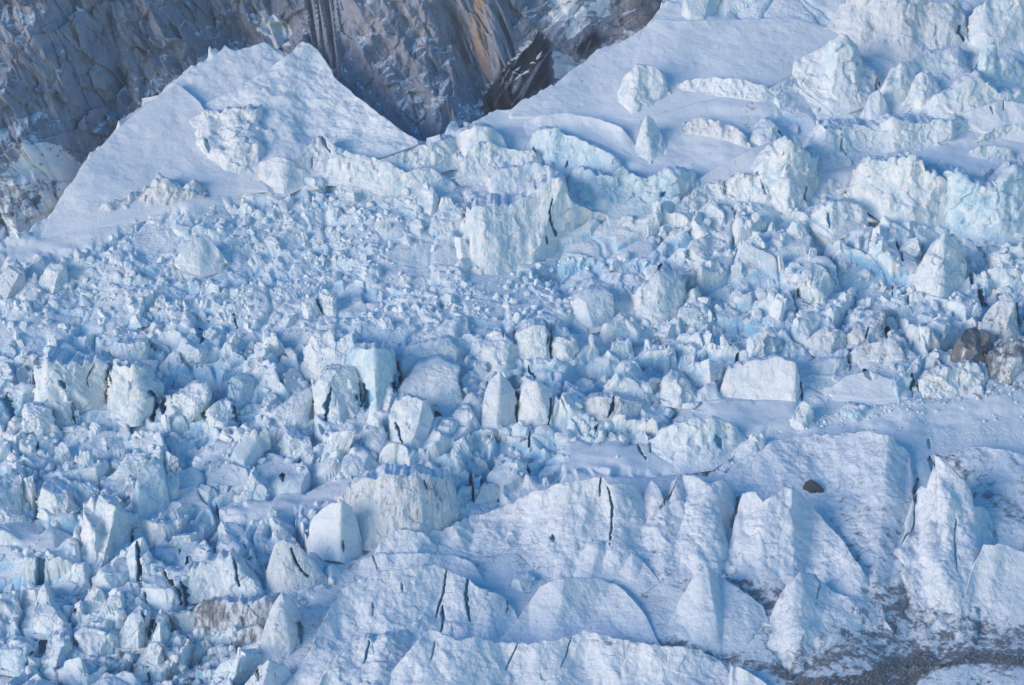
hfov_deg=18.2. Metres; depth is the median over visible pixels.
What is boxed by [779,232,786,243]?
ice block
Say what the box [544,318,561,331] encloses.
ice block
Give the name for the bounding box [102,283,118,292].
ice block
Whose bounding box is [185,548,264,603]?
serac
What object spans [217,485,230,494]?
ice block
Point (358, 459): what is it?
serac
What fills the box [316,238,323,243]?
ice block
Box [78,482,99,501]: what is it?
ice block
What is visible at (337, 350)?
ice block
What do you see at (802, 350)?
ice block
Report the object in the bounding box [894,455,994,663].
ice ridge
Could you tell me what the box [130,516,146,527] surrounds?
ice block
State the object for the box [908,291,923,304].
ice block
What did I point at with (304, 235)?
ice block
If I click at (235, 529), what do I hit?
ice block
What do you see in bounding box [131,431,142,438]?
ice block
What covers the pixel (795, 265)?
ice block
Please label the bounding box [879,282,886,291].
ice block
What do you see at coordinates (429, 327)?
ice block
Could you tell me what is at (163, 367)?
ice block
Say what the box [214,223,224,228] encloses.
ice block
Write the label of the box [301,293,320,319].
ice block
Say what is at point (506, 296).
ice block
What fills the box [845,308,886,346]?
ice block
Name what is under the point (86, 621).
ice block
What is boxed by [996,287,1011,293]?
ice block
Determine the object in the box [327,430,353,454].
ice block
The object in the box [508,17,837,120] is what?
snow dome
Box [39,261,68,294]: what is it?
ice block
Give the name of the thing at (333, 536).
serac
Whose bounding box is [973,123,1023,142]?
serac
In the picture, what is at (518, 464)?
ice block
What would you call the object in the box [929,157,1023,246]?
serac
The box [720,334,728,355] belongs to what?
ice block
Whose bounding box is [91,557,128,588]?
serac
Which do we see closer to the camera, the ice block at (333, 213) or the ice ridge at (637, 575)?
the ice ridge at (637, 575)
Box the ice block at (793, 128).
[788,124,798,133]
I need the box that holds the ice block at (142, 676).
[135,670,148,682]
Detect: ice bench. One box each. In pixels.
[191,592,278,630]
[346,463,461,550]
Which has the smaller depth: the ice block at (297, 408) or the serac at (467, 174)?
the ice block at (297, 408)
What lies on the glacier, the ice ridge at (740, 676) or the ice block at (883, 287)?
the ice ridge at (740, 676)
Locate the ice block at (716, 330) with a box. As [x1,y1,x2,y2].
[711,325,722,334]
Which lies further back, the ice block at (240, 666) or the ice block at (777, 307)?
the ice block at (777, 307)
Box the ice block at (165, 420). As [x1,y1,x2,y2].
[161,414,170,432]
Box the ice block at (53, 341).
[50,334,56,346]
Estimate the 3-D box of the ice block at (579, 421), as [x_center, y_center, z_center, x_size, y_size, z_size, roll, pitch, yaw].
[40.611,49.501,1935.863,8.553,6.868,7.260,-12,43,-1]
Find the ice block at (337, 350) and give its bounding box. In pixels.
[314,331,356,380]
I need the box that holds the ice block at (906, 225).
[902,222,910,230]
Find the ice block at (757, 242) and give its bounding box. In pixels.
[751,231,766,249]
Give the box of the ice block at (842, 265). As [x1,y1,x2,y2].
[838,261,847,272]
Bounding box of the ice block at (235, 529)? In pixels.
[218,521,243,539]
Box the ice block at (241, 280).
[232,277,246,283]
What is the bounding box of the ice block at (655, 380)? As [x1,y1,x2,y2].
[648,377,661,383]
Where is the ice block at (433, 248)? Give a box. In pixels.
[430,245,437,251]
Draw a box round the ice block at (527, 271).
[520,268,533,274]
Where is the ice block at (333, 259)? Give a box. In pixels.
[330,255,337,263]
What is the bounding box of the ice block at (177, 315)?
[170,313,182,320]
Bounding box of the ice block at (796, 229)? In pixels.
[786,217,813,247]
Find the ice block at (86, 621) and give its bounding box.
[82,617,94,625]
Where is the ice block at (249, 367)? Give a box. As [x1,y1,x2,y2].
[243,357,264,373]
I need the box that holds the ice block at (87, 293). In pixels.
[81,291,91,296]
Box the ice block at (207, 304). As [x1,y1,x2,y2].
[203,300,210,307]
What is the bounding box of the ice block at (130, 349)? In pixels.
[109,337,151,361]
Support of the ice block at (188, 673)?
on the ice rubble at (26, 358)
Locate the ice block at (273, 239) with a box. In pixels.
[263,235,279,244]
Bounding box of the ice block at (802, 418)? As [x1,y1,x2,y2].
[789,401,813,431]
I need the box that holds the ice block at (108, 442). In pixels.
[101,437,121,447]
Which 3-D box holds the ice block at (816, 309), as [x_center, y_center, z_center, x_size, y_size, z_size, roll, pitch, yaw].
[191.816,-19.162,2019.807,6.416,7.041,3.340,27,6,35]
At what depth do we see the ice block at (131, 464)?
1899.07 m
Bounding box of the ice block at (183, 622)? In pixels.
[167,610,196,634]
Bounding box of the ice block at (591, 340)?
[588,334,593,346]
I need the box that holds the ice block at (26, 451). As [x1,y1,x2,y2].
[22,448,32,455]
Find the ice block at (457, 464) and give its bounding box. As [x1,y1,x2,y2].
[454,456,461,471]
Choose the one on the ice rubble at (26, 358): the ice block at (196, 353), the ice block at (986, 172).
the ice block at (196, 353)
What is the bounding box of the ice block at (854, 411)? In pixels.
[839,401,869,422]
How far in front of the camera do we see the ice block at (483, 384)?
1963.21 m
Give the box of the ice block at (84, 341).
[77,333,93,348]
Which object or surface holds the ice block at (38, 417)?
on the ice rubble at (26, 358)
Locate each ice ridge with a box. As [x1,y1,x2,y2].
[287,564,516,684]
[319,617,421,684]
[355,552,485,586]
[374,529,440,553]
[390,629,729,684]
[436,476,655,588]
[498,577,660,645]
[573,540,620,582]
[614,553,659,595]
[638,473,732,589]
[643,475,734,579]
[662,565,770,660]
[724,430,913,644]
[724,486,874,625]
[729,666,766,684]
[759,572,892,679]
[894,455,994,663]
[945,445,1023,551]
[964,543,1023,638]
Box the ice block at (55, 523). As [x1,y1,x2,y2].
[45,520,59,528]
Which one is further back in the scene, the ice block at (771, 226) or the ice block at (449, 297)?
the ice block at (771, 226)
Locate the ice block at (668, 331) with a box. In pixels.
[654,324,676,338]
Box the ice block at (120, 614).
[115,608,126,620]
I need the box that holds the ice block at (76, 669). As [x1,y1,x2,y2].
[61,657,88,684]
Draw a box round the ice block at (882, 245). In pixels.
[875,240,888,255]
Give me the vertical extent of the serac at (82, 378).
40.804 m
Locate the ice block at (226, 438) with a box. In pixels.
[222,435,232,441]
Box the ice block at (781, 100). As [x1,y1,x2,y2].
[773,92,791,111]
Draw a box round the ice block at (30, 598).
[20,585,54,606]
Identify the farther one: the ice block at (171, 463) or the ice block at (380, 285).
the ice block at (380, 285)
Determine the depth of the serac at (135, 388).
1945.35 m
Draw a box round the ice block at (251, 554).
[249,548,255,558]
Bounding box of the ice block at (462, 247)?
[454,236,469,259]
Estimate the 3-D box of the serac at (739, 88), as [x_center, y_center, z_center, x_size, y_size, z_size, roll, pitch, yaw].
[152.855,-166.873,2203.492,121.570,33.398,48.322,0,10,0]
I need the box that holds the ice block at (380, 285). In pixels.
[371,282,387,288]
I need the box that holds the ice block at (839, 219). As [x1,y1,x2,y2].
[803,198,879,242]
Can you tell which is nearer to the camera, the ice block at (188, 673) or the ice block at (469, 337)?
the ice block at (188, 673)
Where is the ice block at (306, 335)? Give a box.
[302,331,311,340]
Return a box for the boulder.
[803,479,823,492]
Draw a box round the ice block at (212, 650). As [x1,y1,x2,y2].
[207,644,223,655]
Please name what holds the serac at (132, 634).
on the ice rubble at (26, 358)
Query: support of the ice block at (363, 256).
on the ice rubble at (26, 358)
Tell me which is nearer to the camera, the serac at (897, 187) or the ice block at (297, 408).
the ice block at (297, 408)
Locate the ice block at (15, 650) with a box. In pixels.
[0,635,39,676]
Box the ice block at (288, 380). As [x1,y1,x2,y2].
[280,368,302,393]
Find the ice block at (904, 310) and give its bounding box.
[897,305,911,316]
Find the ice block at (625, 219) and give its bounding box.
[617,215,634,224]
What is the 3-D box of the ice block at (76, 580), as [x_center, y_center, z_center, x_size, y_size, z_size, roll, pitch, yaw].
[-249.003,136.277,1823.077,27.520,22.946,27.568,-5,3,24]
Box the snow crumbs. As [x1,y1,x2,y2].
[805,377,1023,437]
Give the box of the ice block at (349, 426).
[337,423,355,433]
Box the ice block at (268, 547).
[265,543,272,550]
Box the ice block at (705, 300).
[697,296,710,306]
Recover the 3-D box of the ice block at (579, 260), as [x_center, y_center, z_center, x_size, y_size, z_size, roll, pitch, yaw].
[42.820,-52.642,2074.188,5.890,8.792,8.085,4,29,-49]
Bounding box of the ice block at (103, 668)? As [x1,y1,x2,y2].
[96,666,106,671]
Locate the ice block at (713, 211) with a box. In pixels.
[702,200,726,229]
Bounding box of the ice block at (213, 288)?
[206,283,219,293]
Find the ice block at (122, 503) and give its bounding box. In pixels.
[115,496,126,507]
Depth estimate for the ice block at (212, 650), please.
1761.64 m
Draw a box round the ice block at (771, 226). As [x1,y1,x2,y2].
[767,221,774,230]
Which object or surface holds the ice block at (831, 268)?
on the snow slope
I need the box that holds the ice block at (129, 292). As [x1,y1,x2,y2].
[125,288,136,296]
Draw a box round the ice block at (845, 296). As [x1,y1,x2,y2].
[838,293,851,301]
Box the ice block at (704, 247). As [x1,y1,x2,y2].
[685,234,724,265]
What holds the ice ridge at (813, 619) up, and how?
on the glacier
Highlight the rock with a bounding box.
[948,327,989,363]
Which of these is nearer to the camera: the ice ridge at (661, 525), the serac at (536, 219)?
the ice ridge at (661, 525)
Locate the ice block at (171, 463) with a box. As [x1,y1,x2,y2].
[158,445,181,474]
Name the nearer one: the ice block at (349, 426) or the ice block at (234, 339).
the ice block at (349, 426)
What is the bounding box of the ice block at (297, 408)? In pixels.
[268,387,313,427]
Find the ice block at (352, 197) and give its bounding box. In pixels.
[345,191,361,202]
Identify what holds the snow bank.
on the snow slope
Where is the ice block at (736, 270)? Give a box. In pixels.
[731,263,742,282]
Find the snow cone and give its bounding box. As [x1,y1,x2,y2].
[41,83,270,237]
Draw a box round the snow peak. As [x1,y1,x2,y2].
[203,42,425,173]
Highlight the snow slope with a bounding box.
[0,1,1023,558]
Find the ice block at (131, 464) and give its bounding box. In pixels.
[107,452,147,479]
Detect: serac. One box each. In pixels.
[0,379,34,419]
[0,466,26,523]
[32,347,112,417]
[32,582,74,639]
[37,476,80,519]
[74,618,120,658]
[78,492,138,589]
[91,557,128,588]
[106,358,165,426]
[115,601,152,653]
[132,456,170,517]
[140,562,193,619]
[151,608,171,644]
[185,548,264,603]
[189,104,273,174]
[249,134,344,196]
[258,592,300,663]
[263,539,327,594]
[304,502,362,566]
[311,364,355,424]
[317,135,464,188]
[339,366,359,419]
[340,443,379,477]
[346,341,400,412]
[347,159,462,196]
[387,393,435,448]
[395,354,463,406]
[397,335,459,377]
[450,141,543,186]
[453,123,506,173]
[463,169,607,274]
[480,329,521,375]
[480,371,517,436]
[486,161,554,195]
[515,318,550,367]
[517,379,554,428]
[526,126,622,173]
[549,325,578,365]
[567,165,699,219]
[584,391,643,421]
[617,64,671,114]
[634,116,665,160]
[640,416,746,474]
[655,368,699,408]
[671,180,735,227]
[676,76,802,101]
[677,115,756,148]
[682,0,721,19]
[723,171,771,207]
[748,135,819,218]
[791,33,879,117]
[804,113,969,170]
[824,0,969,61]
[835,151,947,228]
[860,89,888,121]
[880,47,969,114]
[901,71,940,114]
[910,231,966,298]
[916,70,1023,119]
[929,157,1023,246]
[962,0,1023,55]
[964,100,1023,142]
[968,145,1015,162]
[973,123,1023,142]
[974,42,1023,87]
[977,292,1020,345]
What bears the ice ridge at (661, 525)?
on the glacier
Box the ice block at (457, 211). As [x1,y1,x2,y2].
[451,207,465,216]
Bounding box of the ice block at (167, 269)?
[164,267,170,272]
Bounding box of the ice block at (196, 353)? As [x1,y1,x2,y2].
[183,341,207,363]
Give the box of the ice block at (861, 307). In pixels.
[852,305,864,309]
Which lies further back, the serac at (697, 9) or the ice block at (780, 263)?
the serac at (697, 9)
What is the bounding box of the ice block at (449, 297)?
[440,293,454,305]
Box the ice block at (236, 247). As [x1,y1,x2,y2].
[234,245,241,249]
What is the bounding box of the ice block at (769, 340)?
[764,335,776,351]
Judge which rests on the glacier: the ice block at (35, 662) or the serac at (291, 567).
the serac at (291, 567)
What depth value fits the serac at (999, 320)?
2003.11 m
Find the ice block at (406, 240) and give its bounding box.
[399,235,413,245]
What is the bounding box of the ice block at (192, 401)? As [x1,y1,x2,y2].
[172,379,214,426]
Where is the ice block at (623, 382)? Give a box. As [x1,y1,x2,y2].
[603,371,658,402]
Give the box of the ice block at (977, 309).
[970,303,981,316]
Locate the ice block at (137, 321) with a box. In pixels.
[129,313,150,329]
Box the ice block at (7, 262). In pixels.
[4,260,11,267]
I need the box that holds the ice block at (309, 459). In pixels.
[303,450,314,468]
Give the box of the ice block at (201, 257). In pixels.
[167,234,231,277]
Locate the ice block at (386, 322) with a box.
[380,317,394,330]
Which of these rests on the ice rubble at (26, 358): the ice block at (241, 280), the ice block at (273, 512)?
the ice block at (241, 280)
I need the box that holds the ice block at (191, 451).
[187,447,197,457]
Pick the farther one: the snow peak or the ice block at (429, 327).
the snow peak
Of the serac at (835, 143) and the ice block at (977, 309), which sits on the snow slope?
the serac at (835, 143)
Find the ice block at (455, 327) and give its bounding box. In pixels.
[424,315,472,340]
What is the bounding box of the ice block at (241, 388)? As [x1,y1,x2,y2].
[226,372,254,414]
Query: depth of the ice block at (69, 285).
2045.14 m
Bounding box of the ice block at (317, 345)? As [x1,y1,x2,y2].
[303,328,335,375]
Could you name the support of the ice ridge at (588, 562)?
on the glacier
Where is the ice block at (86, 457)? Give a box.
[78,446,96,467]
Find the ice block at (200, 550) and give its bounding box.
[187,540,214,562]
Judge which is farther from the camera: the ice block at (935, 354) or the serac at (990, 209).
the serac at (990, 209)
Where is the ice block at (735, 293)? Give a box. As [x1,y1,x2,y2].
[726,289,747,301]
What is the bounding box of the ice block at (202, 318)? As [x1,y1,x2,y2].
[198,311,207,323]
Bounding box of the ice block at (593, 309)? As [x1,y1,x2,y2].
[570,285,615,333]
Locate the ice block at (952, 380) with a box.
[916,359,984,398]
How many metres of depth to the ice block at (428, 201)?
2109.14 m
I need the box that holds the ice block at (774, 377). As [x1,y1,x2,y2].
[719,354,801,401]
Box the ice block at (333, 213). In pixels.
[326,205,341,224]
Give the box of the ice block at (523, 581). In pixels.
[511,571,538,591]
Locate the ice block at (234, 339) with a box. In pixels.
[229,333,237,345]
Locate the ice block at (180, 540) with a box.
[171,532,203,550]
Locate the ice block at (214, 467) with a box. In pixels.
[208,462,221,472]
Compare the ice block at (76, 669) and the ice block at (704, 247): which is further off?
the ice block at (704, 247)
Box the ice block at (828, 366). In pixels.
[809,348,850,378]
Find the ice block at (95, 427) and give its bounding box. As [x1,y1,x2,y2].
[88,421,100,433]
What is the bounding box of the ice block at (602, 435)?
[598,428,605,441]
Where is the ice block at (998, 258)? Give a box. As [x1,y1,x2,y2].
[991,246,1012,265]
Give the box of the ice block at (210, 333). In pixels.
[203,327,218,339]
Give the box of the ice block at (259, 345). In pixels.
[253,342,263,353]
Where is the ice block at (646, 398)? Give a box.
[642,392,650,404]
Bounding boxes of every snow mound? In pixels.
[523,113,635,157]
[691,138,799,192]
[821,371,912,405]
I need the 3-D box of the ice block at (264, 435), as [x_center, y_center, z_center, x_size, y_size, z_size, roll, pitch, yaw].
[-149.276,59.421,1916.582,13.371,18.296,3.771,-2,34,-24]
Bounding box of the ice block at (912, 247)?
[898,237,922,258]
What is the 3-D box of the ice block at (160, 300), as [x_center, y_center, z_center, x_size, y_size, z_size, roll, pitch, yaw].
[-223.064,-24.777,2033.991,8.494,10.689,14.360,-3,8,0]
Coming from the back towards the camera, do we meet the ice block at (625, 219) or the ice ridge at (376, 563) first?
the ice block at (625, 219)
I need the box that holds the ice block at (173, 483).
[166,472,180,500]
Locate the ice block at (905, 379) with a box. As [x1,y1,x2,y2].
[889,366,916,401]
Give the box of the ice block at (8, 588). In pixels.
[3,581,12,593]
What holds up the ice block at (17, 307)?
on the snow slope
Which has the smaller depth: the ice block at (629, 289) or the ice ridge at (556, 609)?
the ice ridge at (556, 609)
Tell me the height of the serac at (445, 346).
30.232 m
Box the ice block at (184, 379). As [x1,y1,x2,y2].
[173,368,194,389]
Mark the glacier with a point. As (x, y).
(657, 603)
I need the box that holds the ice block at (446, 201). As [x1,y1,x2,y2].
[438,196,453,208]
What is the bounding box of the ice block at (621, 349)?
[610,337,634,360]
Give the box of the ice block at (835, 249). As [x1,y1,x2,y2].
[828,240,846,258]
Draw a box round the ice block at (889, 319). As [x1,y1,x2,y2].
[885,317,894,322]
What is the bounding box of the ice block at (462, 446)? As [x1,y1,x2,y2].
[453,436,471,462]
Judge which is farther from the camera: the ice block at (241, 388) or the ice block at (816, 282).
the ice block at (816, 282)
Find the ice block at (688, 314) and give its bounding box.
[678,304,702,324]
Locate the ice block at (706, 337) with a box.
[700,330,713,345]
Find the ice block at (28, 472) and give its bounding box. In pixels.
[21,465,33,476]
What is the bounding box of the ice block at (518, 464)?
[510,459,526,471]
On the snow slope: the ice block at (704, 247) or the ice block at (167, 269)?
the ice block at (167, 269)
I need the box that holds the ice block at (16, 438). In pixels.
[10,433,20,445]
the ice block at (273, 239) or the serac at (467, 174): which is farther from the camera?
the serac at (467, 174)
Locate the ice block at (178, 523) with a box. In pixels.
[173,518,182,531]
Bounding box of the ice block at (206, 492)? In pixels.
[198,484,217,507]
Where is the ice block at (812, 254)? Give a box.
[808,247,816,260]
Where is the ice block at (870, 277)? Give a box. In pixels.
[865,272,874,281]
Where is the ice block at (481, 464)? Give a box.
[475,457,488,475]
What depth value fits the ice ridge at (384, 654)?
1733.75 m
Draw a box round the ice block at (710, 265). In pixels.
[705,260,715,270]
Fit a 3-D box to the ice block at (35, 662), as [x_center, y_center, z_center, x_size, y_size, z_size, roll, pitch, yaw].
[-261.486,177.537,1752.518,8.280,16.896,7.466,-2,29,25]
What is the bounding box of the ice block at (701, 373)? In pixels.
[683,359,722,387]
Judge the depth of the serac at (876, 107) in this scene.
2178.15 m
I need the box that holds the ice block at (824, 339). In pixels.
[806,326,849,356]
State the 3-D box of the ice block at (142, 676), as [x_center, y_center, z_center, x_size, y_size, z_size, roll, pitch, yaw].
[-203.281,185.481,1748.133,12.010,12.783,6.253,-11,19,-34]
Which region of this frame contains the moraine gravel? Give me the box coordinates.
[768,647,1023,684]
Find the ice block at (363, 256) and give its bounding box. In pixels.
[360,253,367,260]
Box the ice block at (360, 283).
[354,280,365,289]
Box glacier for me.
[273,389,1023,684]
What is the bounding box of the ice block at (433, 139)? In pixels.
[425,134,441,144]
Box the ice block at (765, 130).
[749,117,781,145]
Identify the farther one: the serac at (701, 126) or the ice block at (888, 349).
the serac at (701, 126)
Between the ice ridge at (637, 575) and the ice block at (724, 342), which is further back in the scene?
the ice block at (724, 342)
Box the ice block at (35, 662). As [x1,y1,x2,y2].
[27,655,40,671]
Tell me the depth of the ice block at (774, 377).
1960.14 m
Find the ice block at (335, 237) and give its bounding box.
[331,233,340,241]
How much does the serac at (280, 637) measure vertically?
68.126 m
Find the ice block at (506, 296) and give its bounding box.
[502,293,510,300]
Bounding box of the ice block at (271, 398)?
[261,392,280,405]
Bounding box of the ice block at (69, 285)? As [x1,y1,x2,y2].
[62,282,75,289]
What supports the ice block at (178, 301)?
on the ice rubble at (26, 358)
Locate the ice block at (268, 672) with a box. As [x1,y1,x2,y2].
[239,659,291,684]
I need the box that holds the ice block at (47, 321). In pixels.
[42,318,52,323]
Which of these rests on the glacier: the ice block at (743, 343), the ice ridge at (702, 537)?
the ice ridge at (702, 537)
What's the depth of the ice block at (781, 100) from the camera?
2187.04 m
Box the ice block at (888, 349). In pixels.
[848,337,905,369]
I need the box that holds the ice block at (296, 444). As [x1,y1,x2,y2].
[276,424,311,460]
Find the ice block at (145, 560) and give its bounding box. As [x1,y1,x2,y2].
[139,555,151,565]
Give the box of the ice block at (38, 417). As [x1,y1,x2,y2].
[21,401,54,434]
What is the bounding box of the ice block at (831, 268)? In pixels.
[826,264,835,273]
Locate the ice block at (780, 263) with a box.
[777,255,783,272]
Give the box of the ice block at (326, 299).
[315,289,337,317]
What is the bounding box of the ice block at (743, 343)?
[738,340,746,348]
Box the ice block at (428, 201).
[417,182,439,215]
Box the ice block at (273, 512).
[269,506,277,517]
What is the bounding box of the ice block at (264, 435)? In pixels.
[259,429,270,451]
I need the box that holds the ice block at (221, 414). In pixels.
[205,398,240,440]
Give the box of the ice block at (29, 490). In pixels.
[23,475,37,517]
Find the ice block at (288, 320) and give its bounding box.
[280,314,297,327]
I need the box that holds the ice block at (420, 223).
[410,218,425,227]
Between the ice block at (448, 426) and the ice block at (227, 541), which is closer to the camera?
the ice block at (227, 541)
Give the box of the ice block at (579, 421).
[573,417,584,428]
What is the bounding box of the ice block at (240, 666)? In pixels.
[209,647,262,684]
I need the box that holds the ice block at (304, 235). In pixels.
[301,231,307,240]
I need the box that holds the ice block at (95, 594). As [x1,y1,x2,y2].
[90,589,101,600]
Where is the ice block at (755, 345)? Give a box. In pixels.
[746,332,764,354]
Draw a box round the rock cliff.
[0,0,662,238]
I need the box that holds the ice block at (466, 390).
[462,387,472,394]
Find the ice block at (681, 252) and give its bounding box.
[677,248,685,261]
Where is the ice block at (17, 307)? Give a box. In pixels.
[14,305,21,310]
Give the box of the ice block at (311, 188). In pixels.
[302,185,326,192]
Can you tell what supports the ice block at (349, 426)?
on the ice rubble at (26, 358)
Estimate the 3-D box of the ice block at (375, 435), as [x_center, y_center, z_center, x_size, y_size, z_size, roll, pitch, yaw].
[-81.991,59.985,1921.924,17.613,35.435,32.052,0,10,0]
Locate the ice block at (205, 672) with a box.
[202,668,211,676]
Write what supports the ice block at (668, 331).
on the ice rubble at (26, 358)
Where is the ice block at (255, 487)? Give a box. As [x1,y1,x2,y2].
[238,466,268,502]
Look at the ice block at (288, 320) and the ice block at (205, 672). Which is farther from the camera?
the ice block at (288, 320)
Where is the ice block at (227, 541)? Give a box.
[215,530,249,559]
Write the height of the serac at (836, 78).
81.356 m
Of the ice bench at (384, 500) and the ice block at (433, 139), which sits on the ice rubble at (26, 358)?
the ice block at (433, 139)
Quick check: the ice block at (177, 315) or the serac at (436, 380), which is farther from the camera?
the ice block at (177, 315)
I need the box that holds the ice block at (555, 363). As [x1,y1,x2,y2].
[549,357,563,370]
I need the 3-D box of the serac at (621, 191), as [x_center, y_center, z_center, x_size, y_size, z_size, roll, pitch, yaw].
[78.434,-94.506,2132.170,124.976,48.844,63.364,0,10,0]
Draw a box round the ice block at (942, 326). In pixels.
[927,319,950,339]
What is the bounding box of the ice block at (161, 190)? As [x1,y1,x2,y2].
[100,173,210,211]
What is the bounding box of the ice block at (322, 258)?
[318,254,326,268]
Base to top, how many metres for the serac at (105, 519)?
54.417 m
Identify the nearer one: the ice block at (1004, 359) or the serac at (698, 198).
the ice block at (1004, 359)
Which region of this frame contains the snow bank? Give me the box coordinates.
[142,42,284,105]
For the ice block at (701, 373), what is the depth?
1971.90 m
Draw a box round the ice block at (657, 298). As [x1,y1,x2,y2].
[631,268,686,328]
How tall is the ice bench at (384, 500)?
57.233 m
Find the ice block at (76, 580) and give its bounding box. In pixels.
[52,562,91,595]
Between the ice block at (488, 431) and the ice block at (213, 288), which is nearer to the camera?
the ice block at (488, 431)
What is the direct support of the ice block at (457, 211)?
on the ice rubble at (26, 358)
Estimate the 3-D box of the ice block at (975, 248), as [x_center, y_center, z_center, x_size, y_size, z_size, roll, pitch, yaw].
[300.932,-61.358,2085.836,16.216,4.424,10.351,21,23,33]
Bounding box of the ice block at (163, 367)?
[159,361,168,372]
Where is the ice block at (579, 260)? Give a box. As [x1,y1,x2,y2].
[575,256,583,266]
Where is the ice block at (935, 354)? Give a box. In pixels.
[930,351,940,359]
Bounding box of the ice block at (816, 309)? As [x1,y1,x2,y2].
[812,306,819,313]
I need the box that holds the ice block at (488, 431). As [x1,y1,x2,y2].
[483,427,496,434]
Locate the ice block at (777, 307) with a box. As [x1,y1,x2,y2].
[769,293,786,319]
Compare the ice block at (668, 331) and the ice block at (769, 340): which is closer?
the ice block at (769, 340)
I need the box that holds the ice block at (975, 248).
[969,245,980,251]
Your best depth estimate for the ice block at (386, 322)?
2003.68 m
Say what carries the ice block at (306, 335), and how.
on the snow slope
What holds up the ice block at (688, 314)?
on the ice rubble at (26, 358)
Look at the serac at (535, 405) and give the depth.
1936.49 m
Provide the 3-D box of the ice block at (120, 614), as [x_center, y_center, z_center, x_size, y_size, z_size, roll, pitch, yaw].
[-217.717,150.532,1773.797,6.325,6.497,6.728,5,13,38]
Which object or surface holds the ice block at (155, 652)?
on the ice rubble at (26, 358)
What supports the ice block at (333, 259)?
on the ice rubble at (26, 358)
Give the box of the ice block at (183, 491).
[179,486,192,495]
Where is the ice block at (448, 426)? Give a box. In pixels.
[437,419,458,434]
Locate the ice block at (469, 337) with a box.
[461,333,476,342]
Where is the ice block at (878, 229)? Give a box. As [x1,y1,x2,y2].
[871,224,883,240]
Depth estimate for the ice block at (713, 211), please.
2097.68 m
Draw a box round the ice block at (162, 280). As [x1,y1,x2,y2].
[156,277,168,284]
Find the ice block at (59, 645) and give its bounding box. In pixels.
[39,623,74,674]
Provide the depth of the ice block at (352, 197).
2117.27 m
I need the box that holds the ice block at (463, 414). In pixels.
[450,403,479,431]
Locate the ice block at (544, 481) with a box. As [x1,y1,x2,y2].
[541,477,549,486]
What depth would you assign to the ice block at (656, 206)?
2096.45 m
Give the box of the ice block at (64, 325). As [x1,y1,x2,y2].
[58,322,69,328]
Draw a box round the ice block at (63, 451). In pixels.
[55,442,73,465]
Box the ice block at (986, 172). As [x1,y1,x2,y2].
[981,167,991,177]
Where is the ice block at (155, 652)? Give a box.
[145,641,166,672]
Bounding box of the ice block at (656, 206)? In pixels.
[652,200,661,216]
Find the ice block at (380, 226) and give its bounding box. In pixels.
[375,224,385,230]
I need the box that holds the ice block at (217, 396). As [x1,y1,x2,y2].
[211,391,225,401]
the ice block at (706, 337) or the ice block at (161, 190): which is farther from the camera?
the ice block at (161, 190)
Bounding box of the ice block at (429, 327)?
[421,322,435,331]
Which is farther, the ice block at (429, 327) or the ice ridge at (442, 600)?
the ice block at (429, 327)
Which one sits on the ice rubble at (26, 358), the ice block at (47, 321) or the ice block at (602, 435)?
the ice block at (602, 435)
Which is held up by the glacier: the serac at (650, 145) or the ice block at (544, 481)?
the ice block at (544, 481)
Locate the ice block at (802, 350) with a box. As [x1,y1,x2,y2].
[800,347,805,355]
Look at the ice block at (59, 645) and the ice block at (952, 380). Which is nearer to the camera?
the ice block at (59, 645)
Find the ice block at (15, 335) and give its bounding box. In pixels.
[13,330,18,340]
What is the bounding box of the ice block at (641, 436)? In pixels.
[635,431,647,446]
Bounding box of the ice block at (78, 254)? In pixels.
[73,248,84,262]
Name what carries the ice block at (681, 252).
on the snow slope
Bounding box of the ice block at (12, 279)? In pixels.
[0,258,25,298]
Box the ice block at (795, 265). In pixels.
[788,262,801,268]
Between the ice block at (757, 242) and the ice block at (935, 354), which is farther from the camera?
the ice block at (757, 242)
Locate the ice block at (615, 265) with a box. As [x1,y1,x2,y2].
[609,261,621,270]
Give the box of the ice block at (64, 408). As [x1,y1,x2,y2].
[53,389,77,432]
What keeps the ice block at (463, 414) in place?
on the ice rubble at (26, 358)
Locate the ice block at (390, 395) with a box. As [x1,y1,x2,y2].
[382,386,396,411]
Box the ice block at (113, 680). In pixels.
[94,673,127,684]
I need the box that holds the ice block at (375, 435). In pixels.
[362,413,388,457]
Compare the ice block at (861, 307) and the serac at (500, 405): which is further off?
the ice block at (861, 307)
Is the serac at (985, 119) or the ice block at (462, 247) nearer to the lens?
the ice block at (462, 247)
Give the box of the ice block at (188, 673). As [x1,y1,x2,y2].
[177,667,192,681]
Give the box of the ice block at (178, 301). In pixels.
[175,297,181,306]
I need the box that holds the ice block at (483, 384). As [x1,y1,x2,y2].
[480,381,486,389]
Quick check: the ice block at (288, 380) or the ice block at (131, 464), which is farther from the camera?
the ice block at (288, 380)
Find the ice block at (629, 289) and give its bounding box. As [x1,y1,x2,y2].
[624,286,632,293]
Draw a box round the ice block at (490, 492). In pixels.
[475,483,499,503]
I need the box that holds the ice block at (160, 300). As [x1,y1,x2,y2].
[154,294,165,307]
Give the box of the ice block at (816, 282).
[793,262,834,306]
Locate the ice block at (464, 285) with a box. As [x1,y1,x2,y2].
[459,280,471,289]
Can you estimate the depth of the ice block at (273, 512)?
1858.23 m
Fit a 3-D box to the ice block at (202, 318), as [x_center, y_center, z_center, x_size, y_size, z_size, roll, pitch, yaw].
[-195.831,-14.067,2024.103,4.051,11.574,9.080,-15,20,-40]
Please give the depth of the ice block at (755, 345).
1982.84 m

